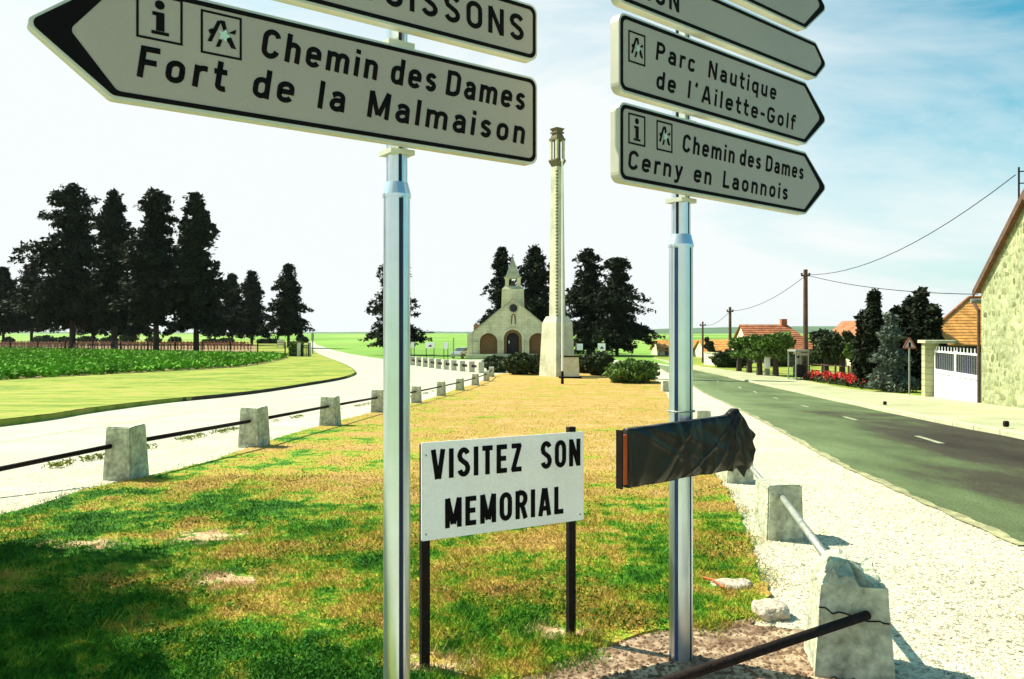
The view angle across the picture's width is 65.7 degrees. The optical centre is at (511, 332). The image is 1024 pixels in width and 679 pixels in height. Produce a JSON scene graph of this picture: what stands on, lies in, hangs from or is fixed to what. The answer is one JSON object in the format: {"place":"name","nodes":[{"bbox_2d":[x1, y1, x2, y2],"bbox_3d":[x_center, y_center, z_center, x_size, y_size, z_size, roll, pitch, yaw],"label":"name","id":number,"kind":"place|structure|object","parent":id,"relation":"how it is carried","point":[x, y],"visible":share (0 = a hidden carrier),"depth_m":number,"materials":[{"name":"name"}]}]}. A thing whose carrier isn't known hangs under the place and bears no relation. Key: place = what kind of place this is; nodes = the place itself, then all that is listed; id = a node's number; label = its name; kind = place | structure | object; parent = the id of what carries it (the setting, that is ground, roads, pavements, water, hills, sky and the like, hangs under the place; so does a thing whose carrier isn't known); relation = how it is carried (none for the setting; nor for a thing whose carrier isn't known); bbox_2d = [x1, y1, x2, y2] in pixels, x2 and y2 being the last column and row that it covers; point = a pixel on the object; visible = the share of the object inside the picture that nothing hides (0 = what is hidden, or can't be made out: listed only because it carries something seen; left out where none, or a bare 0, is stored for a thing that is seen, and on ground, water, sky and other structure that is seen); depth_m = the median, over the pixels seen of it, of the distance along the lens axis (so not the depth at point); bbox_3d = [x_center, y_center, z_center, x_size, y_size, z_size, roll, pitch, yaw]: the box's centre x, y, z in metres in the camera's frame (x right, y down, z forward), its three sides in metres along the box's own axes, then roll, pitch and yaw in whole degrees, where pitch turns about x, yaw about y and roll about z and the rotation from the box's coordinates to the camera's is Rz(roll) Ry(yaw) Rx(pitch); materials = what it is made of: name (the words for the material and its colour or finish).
{"place":"outdoors","nodes":[
{"label":"outdoors","id":0,"kind":"place"},
{"bbox_2d":[5,344,256,351],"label":"cemetery ground","id":1,"kind":"structure","parent":0,"point":[254,348],"depth_m":130.13,"materials":[{"name":"green plant"}]},
{"bbox_2d":[0,266,19,341],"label":"conifer tree","id":2,"kind":"object","parent":1,"relation":"on","point":[7,283],"visible":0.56,"depth_m":149.64,"materials":[{"name":"green plant"}]},
{"bbox_2d":[0,264,62,340],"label":"conifer tree","id":3,"kind":"object","parent":1,"relation":"on","point":[31,276],"visible":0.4,"depth_m":148.78,"materials":[{"name":"green plant"}]},
{"bbox_2d":[0,182,127,348],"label":"conifer tree","id":4,"kind":"object","parent":1,"relation":"on","point":[62,302],"visible":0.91,"depth_m":119.20,"materials":[{"name":"green plant"}]},
{"bbox_2d":[75,291,110,340],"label":"conifer tree","id":5,"kind":"object","parent":1,"relation":"on","point":[79,331],"visible":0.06,"depth_m":158.60,"materials":[{"name":"green plant"}]},
{"bbox_2d":[79,187,137,349],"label":"conifer tree","id":6,"kind":"object","parent":1,"relation":"on","point":[112,225],"visible":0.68,"depth_m":114.92,"materials":[{"name":"green plant"}]},
{"bbox_2d":[109,313,160,341],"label":"conifer tree","id":7,"kind":"object","parent":1,"relation":"on","point":[147,332],"visible":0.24,"depth_m":158.62,"materials":[{"name":"green plant"}]},
{"bbox_2d":[0,341,285,352],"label":"cemetery fence","id":8,"kind":"object","parent":1,"relation":"on","point":[92,347],"visible":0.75,"depth_m":104.43,"materials":[{"name":"black metal"}]},
{"bbox_2d":[104,187,184,349],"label":"conifer tree","id":9,"kind":"object","parent":1,"relation":"on","point":[155,252],"visible":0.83,"depth_m":106.96,"materials":[{"name":"green plant"}]},
{"bbox_2d":[148,191,243,350],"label":"conifer tree","id":10,"kind":"object","parent":1,"relation":"on","point":[197,305],"visible":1,"depth_m":105.24,"materials":[{"name":"green plant"}]},
{"bbox_2d":[199,294,232,341],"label":"conifer tree","id":11,"kind":"object","parent":1,"relation":"on","point":[222,309],"visible":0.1,"depth_m":159.13,"materials":[{"name":"green plant"}]},
{"bbox_2d":[3,357,285,378],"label":"crop soil","id":12,"kind":"structure","parent":0,"point":[149,371],"depth_m":53.14,"materials":[{"name":"brown soil"}]},
{"bbox_2d":[0,346,287,379],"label":"crop leaves","id":13,"kind":"object","parent":12,"relation":"on","point":[18,362],"visible":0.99,"depth_m":63.87,"materials":[{"name":"green plant"}]},
{"bbox_2d":[0,340,354,425],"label":"verge","id":14,"kind":"structure","parent":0,"point":[22,397],"depth_m":39.33,"materials":[{"name":"green plant"}]},
{"bbox_2d":[0,350,354,419],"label":"verge soil edge","id":15,"kind":"object","parent":14,"relation":"on","point":[253,391],"visible":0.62,"depth_m":34.05,"materials":[{"name":"brown soil"}]},
{"bbox_2d":[221,273,243,341],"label":"conifer tree","id":16,"kind":"object","parent":14,"relation":"on","point":[235,298],"visible":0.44,"depth_m":164.18,"materials":[{"name":"green plant"}]},
{"bbox_2d":[223,270,279,345],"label":"conifer tree","id":17,"kind":"object","parent":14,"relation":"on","point":[248,317],"visible":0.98,"depth_m":158.30,"materials":[{"name":"green plant"}]},
{"bbox_2d":[254,263,314,346],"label":"conifer tree","id":18,"kind":"object","parent":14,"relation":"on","point":[285,318],"visible":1,"depth_m":140.51,"materials":[{"name":"green plant"}]},
{"bbox_2d":[288,341,304,355],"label":"gate hedge","id":19,"kind":"object","parent":14,"relation":"on","point":[292,348],"visible":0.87,"depth_m":87.49,"materials":[{"name":"green plant"}]},
{"bbox_2d":[297,342,310,356],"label":"cemetery gate","id":20,"kind":"structure","parent":14,"relation":"on","point":[299,349],"depth_m":87.92,"materials":[{"name":"white metal"}]},
{"bbox_2d":[5,331,432,333],"bbox_3d":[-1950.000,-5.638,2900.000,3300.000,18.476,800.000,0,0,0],"label":"hill","id":21,"kind":"structure","parent":0,"point":[192,333],"depth_m":2600.36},
{"bbox_2d":[0,377,482,512],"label":"gravel verge","id":22,"kind":"structure","parent":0,"point":[285,427],"depth_m":10.07,"materials":[{"name":"beige gravel"}]},
{"bbox_2d":[103,423,148,480],"bbox_3d":[-4.335,1.386,8.920,0.362,0.711,0.364,0,0,9],"label":"kerb post","id":23,"kind":"object","parent":22,"relation":"on","point":[126,456],"visible":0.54,"depth_m":8.78,"materials":[{"name":"concrete"}]},
{"bbox_2d":[0,444,112,471],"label":"pipe rail","id":24,"kind":"object","parent":23,"relation":"attached to","point":[52,458],"visible":0.95,"depth_m":8.32,"materials":[{"name":"black metal"}]},
{"bbox_2d":[147,419,250,441],"bbox_3d":[-4.103,1.279,10.419,0.051,0.126,2.834,0,0,9],"label":"pipe rail","id":25,"kind":"object","parent":23,"relation":"attached to","point":[169,435],"visible":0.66,"depth_m":10.30,"materials":[{"name":"black metal"}]},
{"bbox_2d":[41,390,434,468],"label":"verge weeds","id":26,"kind":"object","parent":22,"relation":"on","point":[62,463],"visible":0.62,"depth_m":11.61,"materials":[{"name":"green plant"}]},
{"bbox_2d":[319,395,340,425],"bbox_3d":[-3.620,1.611,15.810,0.362,0.703,0.364,0,0,6],"label":"kerb post","id":27,"kind":"object","parent":22,"relation":"on","point":[330,415],"visible":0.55,"depth_m":15.66,"materials":[{"name":"concrete"}]},
{"bbox_2d":[0,342,668,504],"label":"road","id":28,"kind":"structure","parent":0,"point":[365,380],"depth_m":20.30,"materials":[{"name":"grey asphalt"}]},
{"bbox_2d":[0,393,306,442],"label":"road seam","id":29,"kind":"object","parent":28,"relation":"on","point":[133,420],"visible":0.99,"depth_m":16.78,"materials":[{"name":"concrete"}]},
{"bbox_2d":[0,373,798,678],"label":"lawn","id":30,"kind":"structure","parent":0,"point":[554,384],"depth_m":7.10,"materials":[{"name":"plant"}]},
{"bbox_2d":[238,405,269,447],"bbox_3d":[-3.869,1.462,11.917,0.362,0.715,0.364,0,0,13],"label":"kerb post","id":31,"kind":"object","parent":30,"relation":"on","point":[255,432],"visible":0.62,"depth_m":11.78,"materials":[{"name":"concrete"}]},
{"bbox_2d":[268,405,328,418],"bbox_3d":[-3.745,1.389,13.864,0.051,0.191,3.703,0,0,4],"label":"pipe rail","id":32,"kind":"object","parent":31,"relation":"attached to","point":[296,412],"visible":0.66,"depth_m":13.80,"materials":[{"name":"black metal"}]},
{"bbox_2d":[27,0,536,678],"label":"direction signpost","id":33,"kind":"object","parent":30,"relation":"on","point":[395,92],"visible":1,"depth_m":3.13,"materials":[{"name":"metal"}]},
{"bbox_2d":[0,472,752,678],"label":"clover leaves","id":34,"kind":"object","parent":30,"relation":"on","point":[202,661],"visible":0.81,"depth_m":4.54,"materials":[{"name":"green plant"}]},
{"bbox_2d":[370,389,382,412],"bbox_3d":[-3.476,1.824,20.593,0.362,0.723,0.364,0,0,-2],"label":"kerb post","id":35,"kind":"object","parent":30,"relation":"on","point":[377,405],"visible":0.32,"depth_m":20.44,"materials":[{"name":"concrete"}]},
{"bbox_2d":[411,385,421,402],"bbox_3d":[-3.201,2.124,26.582,0.362,0.696,0.364,0,0,-4],"label":"kerb post","id":36,"kind":"object","parent":30,"relation":"on","point":[416,397],"visible":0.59,"depth_m":26.43,"materials":[{"name":"concrete"}]},
{"bbox_2d":[484,360,506,372],"bbox_3d":[-0.916,2.335,54.899,2.236,0.999,1.450,0,0,0],"label":"shrub","id":37,"kind":"object","parent":30,"relation":"on","point":[497,366],"visible":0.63,"depth_m":54.55,"materials":[{"name":"green plant"}]},
{"bbox_2d":[419,426,583,668],"bbox_3d":[-0.034,1.170,3.946,0.907,1.360,0.044,0,0,-28],"label":"memorial sign","id":38,"kind":"object","parent":30,"relation":"on","point":[475,486],"visible":1,"depth_m":3.90,"materials":[{"name":"white metal"}]},
{"bbox_2d":[501,352,535,374],"bbox_3d":[0.545,2.044,52.000,2.601,1.643,2.600,0,0,0],"label":"shrub","id":39,"kind":"object","parent":30,"relation":"on","point":[517,363],"visible":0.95,"depth_m":51.31,"materials":[{"name":"green plant"}]},
{"bbox_2d":[529,353,539,374],"bbox_3d":[1.949,2.077,51.912,2.514,1.582,2.335,0,0,0],"label":"shrub","id":40,"kind":"object","parent":30,"relation":"on","point":[535,366],"visible":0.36,"depth_m":51.31,"materials":[{"name":"green plant"}]},
{"bbox_2d":[539,127,573,376],"bbox_3d":[2.849,-4.900,50.000,1.652,15.900,1.652,0,0,-38],"label":"lantern monument","id":41,"kind":"object","parent":30,"relation":"on","point":[550,358],"visible":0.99,"depth_m":49.70,"materials":[{"name":"stone"}]},
{"bbox_2d":[561,159,563,383],"bbox_3d":[2.682,-3.256,42.273,0.162,12.012,0.170,0,0,0],"label":"flagpole","id":42,"kind":"object","parent":30,"relation":"on","point":[562,371],"visible":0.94,"depth_m":42.23,"materials":[{"name":"white metal"}]},
{"bbox_2d":[559,356,580,377],"bbox_3d":[3.495,2.090,47.804,1.336,1.401,0.800,0,0,4],"label":"stone stele","id":43,"kind":"object","parent":30,"relation":"on","point":[570,366],"visible":0.81,"depth_m":47.57,"materials":[{"name":"beige stone"}]},
{"bbox_2d":[583,351,615,375],"bbox_3d":[5.606,1.970,51.020,2.207,1.752,2.339,0,0,-32],"label":"shrub","id":44,"kind":"object","parent":30,"relation":"on","point":[596,363],"visible":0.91,"depth_m":50.36,"materials":[{"name":"green plant"}]},
{"bbox_2d":[602,357,660,382],"bbox_3d":[6.579,2.099,43.863,3.253,1.490,3.500,0,0,0],"label":"clipped hedge","id":45,"kind":"object","parent":30,"relation":"on","point":[631,370],"visible":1,"depth_m":42.90,"materials":[{"name":"green plant"}]},
{"bbox_2d":[710,578,752,589],"bbox_3d":[1.377,1.587,4.953,0.271,0.081,0.190,0,0,0],"label":"rock","id":46,"kind":"object","parent":30,"relation":"on","point":[742,583],"visible":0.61,"depth_m":4.93,"materials":[{"name":"stone"}]},
{"bbox_2d":[466,255,541,358],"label":"chapel","id":47,"kind":"structure","parent":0,"point":[512,324],"depth_m":84.00,"materials":[{"name":"stone"}]},
{"bbox_2d":[507,333,517,353],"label":"door","id":48,"kind":"structure","parent":47,"relation":"in","point":[512,339],"depth_m":84.89,"materials":[{"name":"brown wood"}]},
{"bbox_2d":[0,333,1023,545],"bbox_3d":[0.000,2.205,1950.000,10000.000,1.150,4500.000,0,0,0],"label":"ground","id":49,"kind":"structure","parent":0,"point":[349,343],"depth_m":224.52,"materials":[{"name":"green plant"}]},
{"bbox_2d":[358,264,432,348],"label":"conifer tree","id":50,"kind":"object","parent":49,"relation":"on","point":[377,333],"visible":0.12,"depth_m":97.63,"materials":[{"name":"green plant"}]},
{"bbox_2d":[451,347,466,357],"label":"parked car","id":51,"kind":"object","parent":49,"relation":"on","point":[461,352],"visible":0.59,"depth_m":84.92,"materials":[{"name":"silver metal"}]},
{"bbox_2d":[476,246,516,323],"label":"conifer tree","id":52,"kind":"object","parent":49,"relation":"on","point":[499,264],"visible":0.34,"depth_m":111.31,"materials":[{"name":"green plant"}]},
{"bbox_2d":[514,244,567,321],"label":"conifer tree","id":53,"kind":"object","parent":49,"relation":"on","point":[533,274],"visible":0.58,"depth_m":110.78,"materials":[{"name":"green plant"}]},
{"bbox_2d":[565,247,619,354],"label":"conifer tree","id":54,"kind":"object","parent":49,"relation":"on","point":[589,282],"visible":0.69,"depth_m":97.35,"materials":[{"name":"green plant"}]},
{"bbox_2d":[573,256,667,355],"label":"conifer tree","id":55,"kind":"object","parent":49,"relation":"on","point":[623,330],"visible":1,"depth_m":93.46,"materials":[{"name":"green plant"}]},
{"bbox_2d":[649,340,697,354],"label":"house","id":56,"kind":"structure","parent":49,"relation":"on","point":[661,347],"depth_m":96.57,"materials":[{"name":"paint"}]},
{"bbox_2d":[693,339,727,356],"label":"house","id":57,"kind":"structure","parent":49,"relation":"on","point":[720,344],"depth_m":86.48,"materials":[{"name":"paint"}]},
{"bbox_2d":[828,321,856,365],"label":"house","id":58,"kind":"structure","parent":49,"relation":"on","point":[845,326],"depth_m":66.74,"materials":[{"name":"tile"}]},
{"bbox_2d":[0,0,1023,332],"label":"sky","id":59,"kind":"structure","parent":0,"point":[921,102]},
{"bbox_2d":[650,326,835,333],"bbox_3d":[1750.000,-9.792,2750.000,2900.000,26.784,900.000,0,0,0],"label":"hill","id":60,"kind":"structure","parent":0,"point":[725,330],"depth_m":2546.19,"materials":[{"name":"green plant"}]},
{"bbox_2d":[653,355,921,395],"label":"garden grass","id":61,"kind":"structure","parent":0,"point":[783,371],"depth_m":57.97,"materials":[{"name":"green plant"}]},
{"bbox_2d":[708,348,752,367],"bbox_3d":[16.976,2.056,61.681,3.399,1.704,2.378,0,0,20],"label":"hedge","id":62,"kind":"object","parent":61,"relation":"on","point":[722,359],"visible":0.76,"depth_m":61.04,"materials":[{"name":"green plant"}]},
{"bbox_2d":[727,336,744,370],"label":"pollard tree","id":63,"kind":"object","parent":61,"relation":"on","point":[735,345],"visible":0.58,"depth_m":55.43,"materials":[{"name":"green plant"}]},
{"bbox_2d":[739,334,751,372],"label":"pollard tree","id":64,"kind":"object","parent":61,"relation":"on","point":[744,342],"visible":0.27,"depth_m":53.16,"materials":[{"name":"green plant"}]},
{"bbox_2d":[732,319,812,362],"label":"house","id":65,"kind":"structure","parent":61,"relation":"on","point":[744,330],"depth_m":72.23,"materials":[{"name":"paint"}]},
{"bbox_2d":[756,330,796,375],"bbox_3d":[16.440,1.348,49.152,2.421,3.003,1.894,0,0,-28],"label":"pollard tree","id":66,"kind":"object","parent":61,"relation":"on","point":[777,345],"visible":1,"depth_m":48.85,"materials":[{"name":"green plant"}]},
{"bbox_2d":[787,349,808,379],"bbox_3d":[16.330,1.858,45.266,0.879,1.784,0.879,0,0,-12],"label":"telephone box","id":67,"kind":"object","parent":61,"relation":"on","point":[798,364],"visible":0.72,"depth_m":45.24,"materials":[{"name":"clear glass"}]},
{"bbox_2d":[801,269,809,378],"bbox_3d":[16.893,-0.342,45.670,0.537,6.584,0.290,0,0,18],"label":"utility pole","id":68,"kind":"object","parent":61,"relation":"on","point":[805,309],"visible":0.76,"depth_m":45.57,"materials":[{"name":"brown wood"}]},
{"bbox_2d":[806,174,1015,274],"bbox_3d":[16.979,-4.257,36.283,0.030,2.219,18.775,0,0,-1],"label":"cable","id":69,"kind":"object","parent":68,"relation":"attached to","point":[922,237],"visible":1,"depth_m":32.30,"materials":[{"name":"black metal"}]},
{"bbox_2d":[808,328,840,372],"bbox_3d":[19.893,1.265,50.162,2.148,3.170,1.847,0,0,0],"label":"pollard tree","id":70,"kind":"object","parent":61,"relation":"on","point":[820,339],"visible":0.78,"depth_m":49.99,"materials":[{"name":"green plant"}]},
{"bbox_2d":[809,353,839,365],"bbox_3d":[25.938,2.114,64.535,5.520,1.522,1.905,0,0,0],"label":"hedge","id":71,"kind":"object","parent":61,"relation":"on","point":[817,359],"visible":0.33,"depth_m":64.00,"materials":[{"name":"green plant"}]},
{"bbox_2d":[828,330,854,373],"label":"pollard tree","id":72,"kind":"object","parent":61,"relation":"on","point":[837,346],"visible":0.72,"depth_m":49.02,"materials":[{"name":"green plant"}]},
{"bbox_2d":[842,342,854,375],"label":"pollard tree","id":73,"kind":"object","parent":61,"relation":"on","point":[849,347],"visible":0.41,"depth_m":48.09,"materials":[{"name":"green plant"}]},
{"bbox_2d":[848,309,866,385],"bbox_3d":[17.228,0.858,38.715,1.469,4.173,1.495,0,0,36],"label":"cypress tree","id":74,"kind":"object","parent":61,"relation":"on","point":[856,344],"visible":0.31,"depth_m":38.57,"materials":[{"name":"green plant"}]},
{"bbox_2d":[800,373,916,391],"bbox_3d":[17.189,2.504,40.208,1.802,0.656,11.208,0,0,-2],"label":"rose foliage","id":75,"kind":"object","parent":61,"relation":"on","point":[837,381],"visible":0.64,"depth_m":40.75,"materials":[{"name":"red plant"}]},
{"bbox_2d":[803,369,911,386],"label":"rose blossoms","id":76,"kind":"object","parent":75,"relation":"attached to","point":[838,375],"visible":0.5,"depth_m":41.56,"materials":[{"name":"red plant"}]},
{"bbox_2d":[850,288,885,382],"bbox_3d":[17.257,0.393,38.025,1.958,5.092,1.701,0,0,0],"label":"cypress tree","id":77,"kind":"object","parent":61,"relation":"on","point":[873,322],"visible":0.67,"depth_m":37.82,"materials":[{"name":"green plant"}]},
{"bbox_2d":[864,311,921,392],"bbox_3d":[16.850,0.968,35.362,2.500,3.847,2.324,0,0,-38],"label":"spruce tree","id":78,"kind":"object","parent":61,"relation":"on","point":[889,375],"visible":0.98,"depth_m":34.96,"materials":[{"name":"green plant"}]},
{"bbox_2d":[897,294,918,387],"bbox_3d":[19.070,0.529,37.988,1.816,4.820,1.874,0,0,0],"label":"cypress tree","id":79,"kind":"object","parent":61,"relation":"on","point":[907,303],"visible":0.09,"depth_m":37.86,"materials":[{"name":"green plant"}]},
{"bbox_2d":[903,338,915,393],"bbox_3d":[16.582,1.468,33.120,0.547,2.530,0.075,0,0,0],"label":"warning sign","id":80,"kind":"object","parent":61,"relation":"on","point":[909,344],"visible":0.94,"depth_m":33.09,"materials":[{"name":"metal"}]},
{"bbox_2d":[901,286,929,389],"bbox_3d":[18.856,0.360,36.700,1.777,5.121,2.050,0,0,13],"label":"cypress tree","id":81,"kind":"object","parent":61,"relation":"on","point":[914,331],"visible":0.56,"depth_m":36.41,"materials":[{"name":"green plant"}]},
{"bbox_2d":[916,303,950,380],"bbox_3d":[19.120,0.755,35.951,1.454,4.306,1.471,0,0,0],"label":"cypress tree","id":82,"kind":"object","parent":61,"relation":"on","point":[933,320],"visible":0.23,"depth_m":35.77,"materials":[{"name":"green plant"}]},
{"bbox_2d":[619,369,1023,678],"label":"gravel apron","id":83,"kind":"object","parent":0,"point":[714,406],"visible":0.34,"depth_m":5.60,"materials":[{"name":"beige gravel"}]},
{"bbox_2d":[693,409,710,418],"bbox_3d":[3.461,1.659,14.499,0.303,0.504,0.304,0,0,-8],"label":"kerb post","id":84,"kind":"object","parent":83,"relation":"on","point":[701,413],"visible":0.35,"depth_m":14.38,"materials":[{"name":"concrete"}]},
{"bbox_2d":[521,596,900,678],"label":"soil patch","id":85,"kind":"object","parent":83,"relation":"on","point":[639,656],"visible":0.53,"depth_m":3.87,"materials":[{"name":"beige gravel"}]},
{"bbox_2d":[514,616,854,678],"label":"soil crumbs","id":86,"kind":"object","parent":85,"relation":"on","point":[700,656],"visible":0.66,"depth_m":3.84,"materials":[{"name":"brown soil"}]},
{"bbox_2d":[610,0,824,661],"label":"direction signpost","id":87,"kind":"object","parent":85,"relation":"on","point":[680,156],"visible":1,"depth_m":3.83,"materials":[{"name":"metal"}]},
{"bbox_2d":[752,598,790,621],"bbox_3d":[1.458,1.581,4.482,0.206,0.131,0.224,0,0,0],"label":"rock","id":88,"kind":"object","parent":85,"relation":"on","point":[773,610],"visible":0.82,"depth_m":4.41,"materials":[{"name":"stone"}]},
{"bbox_2d":[719,464,753,483],"bbox_3d":[2.472,1.502,8.741,0.304,0.471,0.304,0,0,-3],"label":"kerb post","id":89,"kind":"object","parent":83,"relation":"on","point":[734,476],"visible":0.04,"depth_m":8.60,"materials":[{"name":"concrete"}]},
{"bbox_2d":[754,478,803,540],"bbox_3d":[2.104,1.440,6.272,0.303,0.533,0.301,0,0,-4],"label":"kerb post","id":90,"kind":"object","parent":83,"relation":"on","point":[773,517],"visible":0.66,"depth_m":6.14,"materials":[{"name":"concrete"}]},
{"bbox_2d":[804,548,895,678],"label":"kerb post","id":91,"kind":"object","parent":83,"relation":"on","point":[841,585],"visible":0.87,"depth_m":3.65,"materials":[{"name":"concrete"}]},
{"bbox_2d":[657,610,870,678],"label":"pipe rail","id":92,"kind":"object","parent":91,"relation":"attached to","point":[709,667],"visible":1,"depth_m":3.32,"materials":[{"name":"black metal"}]},
{"bbox_2d":[779,494,826,555],"bbox_3d":[1.834,1.208,5.024,0.046,0.183,2.318,0,0,13],"label":"pipe rail","id":93,"kind":"object","parent":91,"relation":"attached to","point":[818,545],"visible":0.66,"depth_m":4.82,"materials":[{"name":"white metal"}]},
{"bbox_2d":[653,358,1023,439],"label":"pavement","id":94,"kind":"structure","parent":0,"point":[985,417],"depth_m":24.04,"materials":[{"name":"concrete"}]},
{"bbox_2d":[745,333,765,374],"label":"pollard tree","id":95,"kind":"object","parent":94,"relation":"on","point":[753,352],"visible":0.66,"depth_m":49.92,"materials":[{"name":"green plant"}]},
{"bbox_2d":[659,365,1023,541],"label":"road","id":96,"kind":"structure","parent":0,"point":[977,476],"depth_m":11.64,"materials":[{"name":"grey asphalt"}]},
{"bbox_2d":[660,368,1023,544],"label":"road edge dirt","id":97,"kind":"structure","parent":96,"relation":"on","point":[994,531],"depth_m":8.11,"materials":[{"name":"beige soil"}]},
{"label":"yard ground","id":98,"kind":"structure","parent":0,"visible":0},
{"bbox_2d":[917,340,956,396],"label":"gate pillar","id":99,"kind":"structure","parent":98,"relation":"on","point":[928,347],"depth_m":30.66,"materials":[{"name":"stone"}]},
{"bbox_2d":[934,346,980,402],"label":"yard gate","id":100,"kind":"structure","parent":99,"relation":"attached to","point":[955,387],"depth_m":27.84,"materials":[{"name":"white metal"}]},
{"bbox_2d":[940,296,980,380],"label":"outbuilding","id":101,"kind":"structure","parent":98,"relation":"on","point":[960,324],"depth_m":37.88,"materials":[{"name":"paint"}]},
{"bbox_2d":[970,167,1023,407],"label":"stone house","id":102,"kind":"structure","parent":98,"relation":"on","point":[999,286],"depth_m":23.21,"materials":[{"name":"beige stone"}]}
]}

